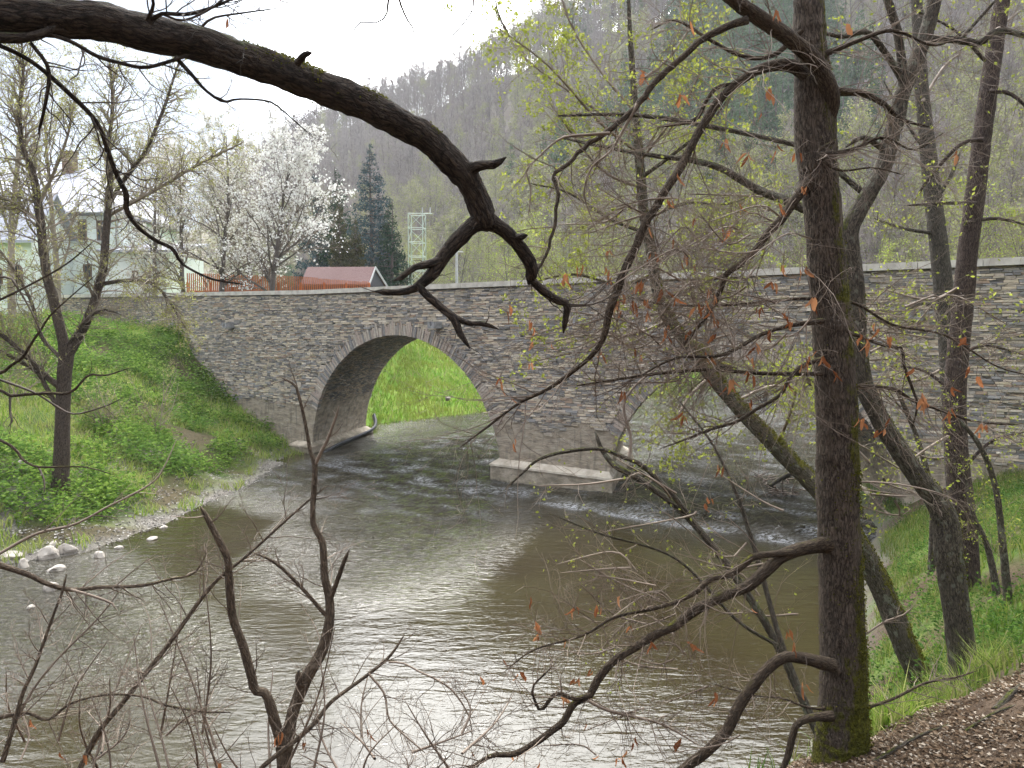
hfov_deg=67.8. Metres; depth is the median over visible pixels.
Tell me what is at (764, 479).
driftwood
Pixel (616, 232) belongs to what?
power line
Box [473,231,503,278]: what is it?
bare tree
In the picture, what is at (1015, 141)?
bare tree
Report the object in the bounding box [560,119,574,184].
conifer
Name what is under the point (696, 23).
conifer
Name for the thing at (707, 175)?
conifer
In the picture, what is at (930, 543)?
sapling
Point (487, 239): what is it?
bare tree
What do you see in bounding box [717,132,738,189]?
budding tree
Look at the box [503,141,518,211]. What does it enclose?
conifer
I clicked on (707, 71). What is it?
conifer
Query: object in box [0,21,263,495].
bank tree
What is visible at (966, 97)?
budding tree
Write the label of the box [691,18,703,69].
conifer
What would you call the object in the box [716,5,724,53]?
conifer
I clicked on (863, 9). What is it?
budding tree
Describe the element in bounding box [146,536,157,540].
shore rock
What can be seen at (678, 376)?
leafing tree
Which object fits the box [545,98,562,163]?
bare tree
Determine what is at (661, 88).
conifer
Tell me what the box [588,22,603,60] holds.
bare tree
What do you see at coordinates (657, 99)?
conifer
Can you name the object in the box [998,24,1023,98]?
bare tree
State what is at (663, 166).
budding tree
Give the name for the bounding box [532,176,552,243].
bare tree
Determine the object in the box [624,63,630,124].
conifer
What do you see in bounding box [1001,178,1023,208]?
budding tree
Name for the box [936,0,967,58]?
bare tree
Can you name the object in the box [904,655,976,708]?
grass tussock
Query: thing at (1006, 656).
bank grass
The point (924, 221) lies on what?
budding tree
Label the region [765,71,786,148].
conifer
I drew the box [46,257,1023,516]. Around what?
stone bridge
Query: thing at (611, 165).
bare tree
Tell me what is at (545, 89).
bare tree
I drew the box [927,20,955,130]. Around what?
bare tree
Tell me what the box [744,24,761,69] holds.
conifer
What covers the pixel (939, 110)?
budding tree
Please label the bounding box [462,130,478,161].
bare tree
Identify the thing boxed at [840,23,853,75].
conifer
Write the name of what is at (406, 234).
budding tree
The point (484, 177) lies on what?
budding tree
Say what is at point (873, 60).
conifer
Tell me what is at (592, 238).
budding tree
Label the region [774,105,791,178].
conifer
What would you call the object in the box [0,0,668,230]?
sky
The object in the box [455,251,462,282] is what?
utility pole
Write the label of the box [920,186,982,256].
budding tree
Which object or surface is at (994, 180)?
leafing tree
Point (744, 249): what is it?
budding tree
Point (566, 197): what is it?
bare tree
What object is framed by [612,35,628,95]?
bare tree
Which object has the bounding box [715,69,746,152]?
conifer
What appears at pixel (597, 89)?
budding tree
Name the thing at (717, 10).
conifer
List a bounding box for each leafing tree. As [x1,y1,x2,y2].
[402,235,458,283]
[405,247,452,285]
[428,209,479,283]
[465,236,505,281]
[473,221,552,281]
[477,217,548,280]
[478,220,527,280]
[485,195,570,280]
[497,221,570,280]
[497,225,564,280]
[541,258,579,278]
[543,219,586,277]
[544,247,578,276]
[576,242,620,275]
[583,254,620,275]
[584,232,647,276]
[614,214,645,273]
[657,270,689,396]
[683,268,749,398]
[689,195,730,270]
[699,360,765,391]
[701,203,756,269]
[726,360,748,380]
[731,266,808,400]
[735,241,806,401]
[757,231,805,268]
[760,363,814,396]
[775,209,804,267]
[841,169,878,237]
[863,112,916,183]
[867,238,920,263]
[874,233,929,262]
[881,250,926,262]
[884,190,929,261]
[911,175,1021,259]
[944,133,1015,215]
[958,139,1008,244]
[958,188,1009,252]
[974,83,1017,137]
[981,207,1023,257]
[982,198,1023,257]
[1009,45,1023,117]
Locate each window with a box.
[0,267,3,285]
[15,264,22,284]
[76,219,87,241]
[82,264,92,278]
[96,220,102,241]
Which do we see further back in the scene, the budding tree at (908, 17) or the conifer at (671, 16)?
the conifer at (671, 16)
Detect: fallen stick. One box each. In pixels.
[872,723,953,761]
[964,704,1015,731]
[991,682,1022,708]
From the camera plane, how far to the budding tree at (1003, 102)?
102.62 m
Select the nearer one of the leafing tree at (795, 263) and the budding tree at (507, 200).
the leafing tree at (795, 263)
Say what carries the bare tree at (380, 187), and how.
on the ground at (190, 436)
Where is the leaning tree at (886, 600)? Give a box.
[442,0,930,687]
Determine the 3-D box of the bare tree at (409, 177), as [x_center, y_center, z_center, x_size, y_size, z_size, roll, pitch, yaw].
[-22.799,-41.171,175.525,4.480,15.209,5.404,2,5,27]
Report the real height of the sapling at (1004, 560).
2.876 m
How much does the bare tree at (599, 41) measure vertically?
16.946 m
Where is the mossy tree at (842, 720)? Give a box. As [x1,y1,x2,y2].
[370,0,1023,767]
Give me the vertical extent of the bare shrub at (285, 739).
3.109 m
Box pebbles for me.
[0,439,290,563]
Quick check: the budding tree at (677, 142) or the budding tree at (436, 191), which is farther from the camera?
the budding tree at (436, 191)
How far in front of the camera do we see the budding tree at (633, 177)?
114.98 m
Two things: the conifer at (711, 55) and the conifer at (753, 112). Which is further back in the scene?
the conifer at (711, 55)
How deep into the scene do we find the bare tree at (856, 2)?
139.68 m
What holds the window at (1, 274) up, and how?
in the house
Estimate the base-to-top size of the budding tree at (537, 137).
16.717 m
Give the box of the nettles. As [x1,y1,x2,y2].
[0,307,284,524]
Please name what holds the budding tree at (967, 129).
on the ground at (190, 436)
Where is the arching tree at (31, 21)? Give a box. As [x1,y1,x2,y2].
[0,0,642,357]
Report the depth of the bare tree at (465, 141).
176.47 m
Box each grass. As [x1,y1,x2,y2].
[0,315,302,563]
[1,171,1022,324]
[366,339,697,426]
[725,464,1023,767]
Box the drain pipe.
[323,413,376,452]
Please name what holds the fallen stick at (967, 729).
on the leaf litter
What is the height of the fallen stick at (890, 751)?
0.219 m
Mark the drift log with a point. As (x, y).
(780, 478)
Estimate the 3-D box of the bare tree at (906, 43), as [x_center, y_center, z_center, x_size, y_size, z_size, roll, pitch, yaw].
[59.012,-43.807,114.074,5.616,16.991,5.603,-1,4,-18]
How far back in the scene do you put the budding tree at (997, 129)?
85.45 m
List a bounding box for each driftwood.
[749,466,794,487]
[763,480,808,496]
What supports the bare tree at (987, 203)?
on the ground at (190, 436)
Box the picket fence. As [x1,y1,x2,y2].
[186,273,369,291]
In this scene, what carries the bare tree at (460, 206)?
on the ground at (190, 436)
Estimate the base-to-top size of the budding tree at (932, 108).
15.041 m
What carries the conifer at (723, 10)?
on the ground at (190, 436)
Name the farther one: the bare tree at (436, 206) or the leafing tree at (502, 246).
the bare tree at (436, 206)
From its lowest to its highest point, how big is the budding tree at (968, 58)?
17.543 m
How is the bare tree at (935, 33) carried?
on the ground at (190, 436)
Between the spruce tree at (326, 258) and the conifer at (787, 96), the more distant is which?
the conifer at (787, 96)
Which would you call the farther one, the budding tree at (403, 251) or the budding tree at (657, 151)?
the budding tree at (403, 251)
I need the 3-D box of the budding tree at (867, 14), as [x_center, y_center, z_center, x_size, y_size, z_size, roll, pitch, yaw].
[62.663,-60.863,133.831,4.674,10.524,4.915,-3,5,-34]
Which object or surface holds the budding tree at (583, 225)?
on the ground at (190, 436)
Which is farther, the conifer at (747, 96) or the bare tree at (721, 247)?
the conifer at (747, 96)
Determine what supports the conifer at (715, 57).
on the ground at (190, 436)
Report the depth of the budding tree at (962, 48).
120.72 m
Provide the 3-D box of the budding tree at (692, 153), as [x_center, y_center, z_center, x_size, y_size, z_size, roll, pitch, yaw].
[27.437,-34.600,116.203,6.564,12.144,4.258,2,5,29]
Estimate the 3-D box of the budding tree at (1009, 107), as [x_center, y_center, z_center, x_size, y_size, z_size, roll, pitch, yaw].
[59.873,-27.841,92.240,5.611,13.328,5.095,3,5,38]
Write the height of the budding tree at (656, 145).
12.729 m
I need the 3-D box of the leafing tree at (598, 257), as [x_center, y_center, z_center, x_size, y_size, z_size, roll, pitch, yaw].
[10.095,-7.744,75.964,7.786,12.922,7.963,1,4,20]
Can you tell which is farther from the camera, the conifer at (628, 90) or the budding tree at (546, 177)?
the conifer at (628, 90)
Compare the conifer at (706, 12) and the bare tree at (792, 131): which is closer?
the bare tree at (792, 131)
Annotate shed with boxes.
[302,266,387,289]
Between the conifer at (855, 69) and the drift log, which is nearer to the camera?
the drift log
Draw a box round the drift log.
[768,472,791,486]
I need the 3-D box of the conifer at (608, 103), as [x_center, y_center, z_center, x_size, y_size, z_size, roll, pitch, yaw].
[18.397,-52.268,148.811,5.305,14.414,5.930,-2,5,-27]
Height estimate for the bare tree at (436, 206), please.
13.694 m
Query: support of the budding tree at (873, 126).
on the ground at (190, 436)
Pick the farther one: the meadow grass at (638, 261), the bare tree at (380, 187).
the bare tree at (380, 187)
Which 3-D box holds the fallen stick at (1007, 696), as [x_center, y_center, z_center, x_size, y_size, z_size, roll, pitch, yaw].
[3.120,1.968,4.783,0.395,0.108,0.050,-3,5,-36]
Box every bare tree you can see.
[289,244,307,286]
[290,225,311,271]
[339,186,352,239]
[351,199,368,230]
[371,169,387,211]
[371,187,385,228]
[389,174,404,214]
[400,172,416,229]
[401,203,418,242]
[407,214,426,255]
[408,147,423,187]
[413,224,424,278]
[414,159,436,231]
[430,183,440,243]
[432,117,438,181]
[434,197,455,247]
[435,172,449,199]
[438,214,449,263]
[439,172,464,226]
[449,120,463,186]
[451,189,466,225]
[458,129,472,160]
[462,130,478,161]
[464,143,478,161]
[470,108,487,173]
[470,132,489,180]
[471,199,498,281]
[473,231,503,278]
[483,119,500,181]
[490,197,506,262]
[490,199,516,277]
[496,135,508,174]
[498,128,512,170]
[504,171,525,256]
[505,126,513,163]
[507,118,532,171]
[519,100,538,172]
[526,79,547,131]
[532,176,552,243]
[534,67,551,112]
[534,173,564,278]
[535,88,547,144]
[535,110,552,171]
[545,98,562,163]
[547,61,569,133]
[551,196,579,277]
[552,86,561,116]
[558,43,572,100]
[558,173,575,246]
[563,74,580,134]
[567,196,579,268]
[572,44,581,83]
[578,156,599,226]
[581,39,605,111]
[585,28,603,93]
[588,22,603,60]
[591,52,615,103]
[594,164,619,215]
[597,27,610,62]
[599,135,624,205]
[611,14,621,47]
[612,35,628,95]
[616,29,628,85]
[617,186,637,250]
[619,59,629,94]
[625,0,642,30]
[633,110,658,223]
[634,29,650,96]
[640,3,666,66]
[642,190,671,267]
[646,0,658,33]
[653,0,670,50]
[663,195,699,268]
[672,220,698,272]
[688,219,730,271]
[706,182,733,267]
[708,190,737,265]
[712,218,729,269]
[760,239,782,380]
[772,226,794,267]
[775,98,795,216]
[785,118,799,188]
[840,0,870,40]
[841,188,853,209]
[842,184,872,263]
[844,79,877,174]
[852,152,888,238]
[859,176,900,263]
[864,0,895,88]
[865,1,884,24]
[870,0,907,81]
[870,80,893,135]
[871,0,905,68]
[877,117,919,252]
[884,35,907,93]
[889,39,914,106]
[889,169,922,261]
[896,0,910,41]
[898,248,910,261]
[913,79,945,197]
[914,213,956,260]
[914,241,929,261]
[916,96,959,168]
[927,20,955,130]
[927,27,941,70]
[929,77,944,109]
[933,113,965,229]
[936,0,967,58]
[936,0,974,94]
[937,9,981,124]
[945,149,1001,244]
[947,169,966,252]
[948,0,977,57]
[953,46,973,103]
[956,7,980,84]
[958,60,981,104]
[963,78,1019,202]
[968,0,983,57]
[980,172,1019,257]
[992,131,1023,256]
[998,18,1023,114]
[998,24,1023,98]
[1003,8,1019,54]
[1006,0,1020,68]
[1011,0,1023,29]
[1014,160,1023,251]
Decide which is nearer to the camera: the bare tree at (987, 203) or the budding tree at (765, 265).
the bare tree at (987, 203)
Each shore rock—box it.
[0,551,22,559]
[11,460,29,470]
[18,558,28,568]
[37,545,60,559]
[42,582,58,591]
[46,564,66,571]
[49,541,57,547]
[57,543,77,554]
[94,551,104,557]
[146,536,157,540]
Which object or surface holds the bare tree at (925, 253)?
on the ground at (190, 436)
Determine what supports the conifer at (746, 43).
on the ground at (190, 436)
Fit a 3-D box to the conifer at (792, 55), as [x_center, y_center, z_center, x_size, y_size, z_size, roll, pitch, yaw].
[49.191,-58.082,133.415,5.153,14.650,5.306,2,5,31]
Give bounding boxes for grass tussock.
[868,661,953,738]
[872,631,945,677]
[902,630,1022,688]
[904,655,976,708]
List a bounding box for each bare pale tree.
[0,39,103,320]
[0,59,112,311]
[0,136,51,166]
[78,109,143,188]
[136,152,200,240]
[183,177,227,290]
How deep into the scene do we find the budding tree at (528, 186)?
130.43 m
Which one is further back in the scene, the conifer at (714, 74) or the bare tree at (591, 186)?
the conifer at (714, 74)
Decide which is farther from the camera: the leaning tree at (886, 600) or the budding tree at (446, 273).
the budding tree at (446, 273)
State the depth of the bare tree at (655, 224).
99.34 m
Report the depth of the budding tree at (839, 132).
106.16 m
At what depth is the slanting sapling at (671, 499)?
6.52 m
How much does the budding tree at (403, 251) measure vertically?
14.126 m
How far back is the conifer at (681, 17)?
167.08 m
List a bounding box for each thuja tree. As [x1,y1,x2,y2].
[325,199,349,266]
[342,219,366,266]
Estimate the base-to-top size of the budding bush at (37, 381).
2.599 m
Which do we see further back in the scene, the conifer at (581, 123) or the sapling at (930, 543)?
the conifer at (581, 123)
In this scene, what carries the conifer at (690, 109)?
on the ground at (190, 436)
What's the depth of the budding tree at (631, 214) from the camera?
101.20 m
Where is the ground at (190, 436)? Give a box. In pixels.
[0,0,1023,767]
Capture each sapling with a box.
[0,239,128,506]
[496,357,815,733]
[871,369,942,575]
[937,450,1022,595]
[938,392,1023,605]
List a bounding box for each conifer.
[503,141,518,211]
[538,134,550,178]
[546,120,569,199]
[548,111,565,174]
[549,109,568,166]
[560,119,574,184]
[570,117,587,190]
[577,96,592,158]
[597,81,614,143]
[604,85,615,130]
[611,123,631,185]
[612,51,629,123]
[613,85,631,138]
[615,87,630,133]
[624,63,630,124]
[630,86,647,168]
[641,90,658,162]
[644,50,651,83]
[646,49,662,127]
[648,31,662,87]
[652,54,667,112]
[656,43,677,114]
[658,76,673,139]
[659,79,674,129]
[659,94,675,166]
[660,0,677,54]
[661,1,681,33]
[661,102,679,173]
[662,0,680,45]
[662,10,679,61]
[668,18,678,54]
[671,32,680,80]
[674,58,696,137]
[675,26,694,101]
[675,28,692,111]
[678,0,685,38]
[678,0,696,27]
[682,80,703,139]
[686,95,719,182]
[687,13,696,61]
[687,83,711,166]
[689,31,708,107]
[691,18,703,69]
[691,47,703,91]
[693,0,707,28]
[693,46,720,115]
[695,4,708,52]
[698,71,707,110]
[701,70,720,132]
[702,0,709,29]
[702,8,718,79]
[703,1,715,42]
[703,67,725,154]
[710,37,730,93]
[713,0,729,26]
[713,0,730,38]
[714,50,736,133]
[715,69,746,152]
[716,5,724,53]
[716,70,745,166]
[717,18,738,71]
[720,87,754,184]
[721,33,734,102]
[721,65,744,142]
[722,7,738,51]
[726,12,744,67]
[731,13,750,62]
[732,27,745,93]
[738,0,760,81]
[738,81,752,124]
[741,42,761,107]
[741,85,771,168]
[743,0,756,46]
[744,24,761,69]
[748,43,774,129]
[748,78,764,141]
[749,103,774,184]
[755,0,779,80]
[756,0,768,60]
[757,36,780,115]
[760,9,784,87]
[760,15,781,97]
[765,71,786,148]
[767,51,793,130]
[768,93,789,165]
[769,0,787,13]
[771,48,793,116]
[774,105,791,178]
[775,0,783,44]
[775,0,791,22]
[777,0,790,26]
[777,0,790,57]
[780,1,793,58]
[781,12,793,88]
[786,83,793,139]
[825,0,835,42]
[825,0,843,37]
[825,0,849,22]
[826,13,840,76]
[828,0,846,55]
[832,39,850,125]
[837,49,853,103]
[837,71,855,179]
[838,77,854,139]
[840,17,865,83]
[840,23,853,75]
[840,96,853,145]
[845,7,874,96]
[852,59,875,123]
[858,17,883,111]
[861,61,881,140]
[869,54,891,137]
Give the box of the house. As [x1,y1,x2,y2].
[0,151,208,309]
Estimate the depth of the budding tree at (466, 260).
127.87 m
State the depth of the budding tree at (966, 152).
80.58 m
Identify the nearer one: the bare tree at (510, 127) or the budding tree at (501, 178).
the budding tree at (501, 178)
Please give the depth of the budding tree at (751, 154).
102.76 m
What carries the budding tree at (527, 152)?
on the ground at (190, 436)
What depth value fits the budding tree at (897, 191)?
96.69 m
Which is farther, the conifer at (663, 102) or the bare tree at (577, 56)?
the bare tree at (577, 56)
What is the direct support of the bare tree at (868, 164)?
on the ground at (190, 436)
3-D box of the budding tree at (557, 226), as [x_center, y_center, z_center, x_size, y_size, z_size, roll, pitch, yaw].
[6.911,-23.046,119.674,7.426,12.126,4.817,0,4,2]
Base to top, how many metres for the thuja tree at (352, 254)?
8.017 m
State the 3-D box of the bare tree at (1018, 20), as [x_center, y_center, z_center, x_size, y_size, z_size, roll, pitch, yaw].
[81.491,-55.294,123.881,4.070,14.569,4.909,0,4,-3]
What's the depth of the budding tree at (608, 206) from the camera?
113.44 m
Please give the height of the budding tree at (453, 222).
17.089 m
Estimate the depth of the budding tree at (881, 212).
84.17 m
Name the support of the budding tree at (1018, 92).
on the ground at (190, 436)
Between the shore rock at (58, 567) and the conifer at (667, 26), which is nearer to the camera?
the shore rock at (58, 567)
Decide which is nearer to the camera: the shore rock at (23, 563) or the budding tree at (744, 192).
the shore rock at (23, 563)
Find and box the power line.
[423,226,795,245]
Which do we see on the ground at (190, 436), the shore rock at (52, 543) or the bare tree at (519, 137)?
the bare tree at (519, 137)
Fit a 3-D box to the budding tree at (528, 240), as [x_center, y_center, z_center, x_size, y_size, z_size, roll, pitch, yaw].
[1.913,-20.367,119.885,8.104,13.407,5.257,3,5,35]
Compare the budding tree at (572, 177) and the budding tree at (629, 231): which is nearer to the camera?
the budding tree at (629, 231)
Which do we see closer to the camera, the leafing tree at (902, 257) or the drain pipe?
the drain pipe
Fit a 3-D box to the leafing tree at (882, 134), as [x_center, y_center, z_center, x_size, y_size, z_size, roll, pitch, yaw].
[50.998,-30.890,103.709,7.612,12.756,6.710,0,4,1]
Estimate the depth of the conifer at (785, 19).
138.93 m
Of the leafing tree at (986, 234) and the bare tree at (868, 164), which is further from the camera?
the bare tree at (868, 164)
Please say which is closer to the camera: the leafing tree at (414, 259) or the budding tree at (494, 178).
the leafing tree at (414, 259)
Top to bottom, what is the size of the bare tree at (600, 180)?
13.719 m
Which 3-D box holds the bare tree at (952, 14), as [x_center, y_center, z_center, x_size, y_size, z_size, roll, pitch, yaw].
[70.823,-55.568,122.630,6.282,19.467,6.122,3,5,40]
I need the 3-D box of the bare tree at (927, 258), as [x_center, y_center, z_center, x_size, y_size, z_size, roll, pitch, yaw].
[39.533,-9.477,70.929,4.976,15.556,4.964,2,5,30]
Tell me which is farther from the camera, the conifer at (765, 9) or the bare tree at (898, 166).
the conifer at (765, 9)
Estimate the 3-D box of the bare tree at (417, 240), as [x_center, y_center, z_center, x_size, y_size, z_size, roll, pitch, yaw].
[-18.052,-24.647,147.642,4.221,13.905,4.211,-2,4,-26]
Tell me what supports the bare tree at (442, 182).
on the ground at (190, 436)
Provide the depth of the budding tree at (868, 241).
87.70 m
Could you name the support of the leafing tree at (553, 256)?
on the ground at (190, 436)
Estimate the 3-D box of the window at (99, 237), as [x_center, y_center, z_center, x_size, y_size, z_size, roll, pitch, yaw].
[-31.973,-11.866,59.206,0.879,1.682,0.210,0,4,0]
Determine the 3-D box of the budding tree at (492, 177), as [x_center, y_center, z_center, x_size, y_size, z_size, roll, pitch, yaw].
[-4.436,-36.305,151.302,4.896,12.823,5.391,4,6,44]
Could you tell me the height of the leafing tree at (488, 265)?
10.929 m
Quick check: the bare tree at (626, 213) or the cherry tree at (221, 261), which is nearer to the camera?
the cherry tree at (221, 261)
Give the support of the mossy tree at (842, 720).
on the ground at (190, 436)
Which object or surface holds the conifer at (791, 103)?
on the ground at (190, 436)
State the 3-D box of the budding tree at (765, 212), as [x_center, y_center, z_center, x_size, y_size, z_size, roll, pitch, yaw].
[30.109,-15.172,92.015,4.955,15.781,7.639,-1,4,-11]
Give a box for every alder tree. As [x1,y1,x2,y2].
[844,0,1005,494]
[860,0,1023,588]
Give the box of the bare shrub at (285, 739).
[0,345,537,767]
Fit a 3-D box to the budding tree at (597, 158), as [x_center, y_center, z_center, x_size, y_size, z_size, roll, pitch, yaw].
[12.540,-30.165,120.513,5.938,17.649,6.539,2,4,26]
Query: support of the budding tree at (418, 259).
on the ground at (190, 436)
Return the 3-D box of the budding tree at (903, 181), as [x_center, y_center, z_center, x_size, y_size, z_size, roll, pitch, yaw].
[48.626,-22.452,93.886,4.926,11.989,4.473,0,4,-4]
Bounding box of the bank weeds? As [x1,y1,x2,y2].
[866,474,1023,718]
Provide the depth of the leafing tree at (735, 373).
72.05 m
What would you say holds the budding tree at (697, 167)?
on the ground at (190, 436)
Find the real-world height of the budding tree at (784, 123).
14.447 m
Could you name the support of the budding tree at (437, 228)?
on the ground at (190, 436)
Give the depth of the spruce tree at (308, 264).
67.82 m
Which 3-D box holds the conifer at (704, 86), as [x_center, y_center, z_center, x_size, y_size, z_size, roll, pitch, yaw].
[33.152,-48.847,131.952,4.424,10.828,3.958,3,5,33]
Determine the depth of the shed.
54.46 m
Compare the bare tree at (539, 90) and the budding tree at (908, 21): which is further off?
the bare tree at (539, 90)
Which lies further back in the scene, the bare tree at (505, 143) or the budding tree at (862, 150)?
the bare tree at (505, 143)
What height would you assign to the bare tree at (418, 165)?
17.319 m
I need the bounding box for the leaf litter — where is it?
[787,659,1023,767]
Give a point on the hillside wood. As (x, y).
(448, 75)
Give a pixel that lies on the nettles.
(147, 430)
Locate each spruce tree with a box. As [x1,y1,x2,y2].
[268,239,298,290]
[288,173,332,289]
[308,167,353,285]
[346,144,404,285]
[368,200,413,285]
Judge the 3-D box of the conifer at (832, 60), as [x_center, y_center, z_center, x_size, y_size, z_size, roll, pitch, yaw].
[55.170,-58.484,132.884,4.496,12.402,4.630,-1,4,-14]
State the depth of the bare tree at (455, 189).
149.77 m
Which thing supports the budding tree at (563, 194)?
on the ground at (190, 436)
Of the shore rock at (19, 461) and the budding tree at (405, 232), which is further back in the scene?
the budding tree at (405, 232)
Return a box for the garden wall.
[0,302,43,315]
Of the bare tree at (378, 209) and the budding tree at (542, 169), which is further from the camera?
the bare tree at (378, 209)
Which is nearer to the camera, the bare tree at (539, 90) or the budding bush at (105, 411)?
the budding bush at (105, 411)
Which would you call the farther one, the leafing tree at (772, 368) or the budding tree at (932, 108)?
the budding tree at (932, 108)
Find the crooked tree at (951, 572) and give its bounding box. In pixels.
[525,0,1023,686]
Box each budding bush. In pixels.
[0,334,56,404]
[71,368,129,437]
[99,358,187,438]
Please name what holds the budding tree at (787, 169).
on the ground at (190, 436)
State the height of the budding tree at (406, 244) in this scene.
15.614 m
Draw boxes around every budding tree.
[280,245,300,283]
[393,235,414,281]
[394,238,416,285]
[396,214,421,278]
[397,220,417,260]
[409,244,430,282]
[417,218,445,258]
[418,235,439,272]
[423,173,449,254]
[429,190,453,248]
[432,215,464,277]
[432,252,458,283]
[438,206,467,281]
[445,189,468,255]
[449,261,472,282]
[454,214,477,282]
[459,231,494,282]
[461,214,501,280]
[472,237,513,281]
[480,157,502,193]
[485,158,510,243]
[485,181,498,238]
[487,169,498,192]
[490,173,514,206]
[490,177,512,215]
[491,174,527,253]
[497,189,527,230]
[499,159,512,185]
[502,212,532,276]
[508,149,537,203]
[509,171,541,220]
[510,176,541,248]
[513,159,543,224]
[514,155,534,219]
[515,210,533,267]
[521,116,556,161]
[524,124,541,159]
[525,149,552,215]
[525,219,556,276]
[527,160,553,224]
[531,161,555,220]
[533,202,566,264]
[534,171,565,230]
[546,236,584,277]
[552,222,575,275]
[553,177,571,220]
[559,137,587,207]
[559,154,584,222]
[565,155,593,207]
[565,205,613,268]
[569,100,592,130]
[572,225,612,276]
[573,212,609,276]
[577,138,608,213]
[585,82,615,116]
[587,192,622,272]
[590,124,615,191]
[595,228,621,273]
[596,186,621,236]
[604,130,633,200]
[609,152,654,216]
[609,193,654,272]
[610,142,632,193]
[610,177,637,243]
[611,221,646,272]
[612,152,633,190]
[614,159,635,214]
[615,167,657,223]
[619,236,644,274]
[628,122,676,192]
[637,236,697,274]
[640,104,668,169]
[645,129,690,227]
[646,139,682,242]
[648,178,672,250]
[651,122,672,172]
[657,221,691,269]
[664,115,692,211]
[666,116,685,185]
[670,188,692,269]
[673,117,704,183]
[677,149,709,211]
[678,205,710,270]
[685,140,707,196]
[690,169,715,265]
[693,131,726,205]
[708,161,736,226]
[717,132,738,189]
[720,128,750,196]
[723,146,765,231]
[730,178,765,248]
[731,120,768,182]
[737,167,761,241]
[737,223,756,269]
[740,173,789,243]
[741,198,781,268]
[748,129,787,220]
[750,208,796,366]
[752,131,803,261]
[770,103,795,190]
[770,134,801,249]
[777,210,804,266]
[783,213,805,263]
[787,223,806,266]
[837,122,846,149]
[838,84,876,204]
[838,101,874,204]
[838,139,848,187]
[839,160,855,203]
[846,106,883,207]
[848,124,876,182]
[851,0,872,25]
[859,6,878,47]
[859,193,907,263]
[860,214,896,263]
[861,24,884,76]
[864,206,893,256]
[881,163,919,211]
[882,0,909,27]
[888,26,911,82]
[889,154,915,238]
[889,181,953,258]
[895,118,919,211]
[895,196,926,244]
[898,229,923,261]
[901,18,911,56]
[902,2,937,45]
[906,87,916,157]
[909,79,948,153]
[917,97,971,177]
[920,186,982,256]
[926,2,945,43]
[928,22,963,106]
[928,33,959,91]
[929,72,956,111]
[933,93,954,145]
[934,14,977,105]
[938,102,970,186]
[939,45,984,129]
[939,74,978,168]
[943,143,1007,235]
[945,121,973,185]
[948,178,1018,258]
[951,73,1007,139]
[951,133,1016,249]
[957,0,980,50]
[959,25,1018,112]
[959,98,1018,214]
[964,103,1012,159]
[977,0,992,34]
[980,244,1005,258]
[992,100,1020,198]
[993,123,1023,253]
[993,158,1023,246]
[994,209,1023,257]
[996,84,1020,143]
[998,195,1023,253]
[999,197,1023,256]
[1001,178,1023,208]
[1002,64,1023,149]
[1002,98,1023,160]
[1005,40,1023,112]
[1005,76,1023,158]
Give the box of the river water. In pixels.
[0,380,876,767]
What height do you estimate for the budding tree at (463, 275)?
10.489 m
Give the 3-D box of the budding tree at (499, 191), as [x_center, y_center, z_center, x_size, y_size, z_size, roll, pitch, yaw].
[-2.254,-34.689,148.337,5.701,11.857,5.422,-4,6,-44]
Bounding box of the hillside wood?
[208,0,689,290]
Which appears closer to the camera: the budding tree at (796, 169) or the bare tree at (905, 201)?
the bare tree at (905, 201)
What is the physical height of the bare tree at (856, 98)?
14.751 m
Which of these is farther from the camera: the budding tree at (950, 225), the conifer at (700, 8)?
the conifer at (700, 8)
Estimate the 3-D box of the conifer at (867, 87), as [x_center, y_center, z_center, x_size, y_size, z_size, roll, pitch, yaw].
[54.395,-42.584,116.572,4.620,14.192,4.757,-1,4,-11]
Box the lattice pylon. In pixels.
[408,207,431,284]
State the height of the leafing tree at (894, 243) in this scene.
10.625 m
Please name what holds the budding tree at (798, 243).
on the ground at (190, 436)
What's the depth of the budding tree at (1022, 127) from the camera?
88.02 m
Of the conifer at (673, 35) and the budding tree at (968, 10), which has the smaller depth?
the budding tree at (968, 10)
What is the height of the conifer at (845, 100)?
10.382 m
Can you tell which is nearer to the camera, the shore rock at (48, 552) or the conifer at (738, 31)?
the shore rock at (48, 552)
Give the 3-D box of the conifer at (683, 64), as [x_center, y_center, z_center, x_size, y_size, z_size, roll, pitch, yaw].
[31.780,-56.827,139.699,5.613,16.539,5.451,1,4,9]
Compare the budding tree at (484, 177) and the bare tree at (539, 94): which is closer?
the budding tree at (484, 177)
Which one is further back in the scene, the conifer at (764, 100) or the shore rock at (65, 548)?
the conifer at (764, 100)
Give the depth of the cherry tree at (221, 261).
48.11 m
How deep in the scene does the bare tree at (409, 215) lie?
161.91 m
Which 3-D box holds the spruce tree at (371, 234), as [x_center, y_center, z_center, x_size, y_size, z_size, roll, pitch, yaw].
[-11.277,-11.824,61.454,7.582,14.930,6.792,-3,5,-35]
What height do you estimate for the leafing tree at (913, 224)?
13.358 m
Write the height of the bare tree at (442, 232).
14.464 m
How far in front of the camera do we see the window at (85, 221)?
59.23 m
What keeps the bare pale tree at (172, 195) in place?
on the ground at (190, 436)
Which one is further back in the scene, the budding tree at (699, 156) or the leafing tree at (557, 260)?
the budding tree at (699, 156)
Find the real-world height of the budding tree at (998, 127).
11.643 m
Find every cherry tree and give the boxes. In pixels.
[96,120,219,292]
[99,130,214,291]
[102,167,170,242]
[143,106,267,291]
[187,140,294,290]
[193,157,261,290]
[201,104,355,290]
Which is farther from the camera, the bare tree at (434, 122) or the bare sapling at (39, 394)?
the bare tree at (434, 122)
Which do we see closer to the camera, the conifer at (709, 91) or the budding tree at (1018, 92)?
the budding tree at (1018, 92)
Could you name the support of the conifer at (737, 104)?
on the ground at (190, 436)
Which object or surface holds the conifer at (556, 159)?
on the ground at (190, 436)
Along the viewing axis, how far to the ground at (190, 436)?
25.63 m

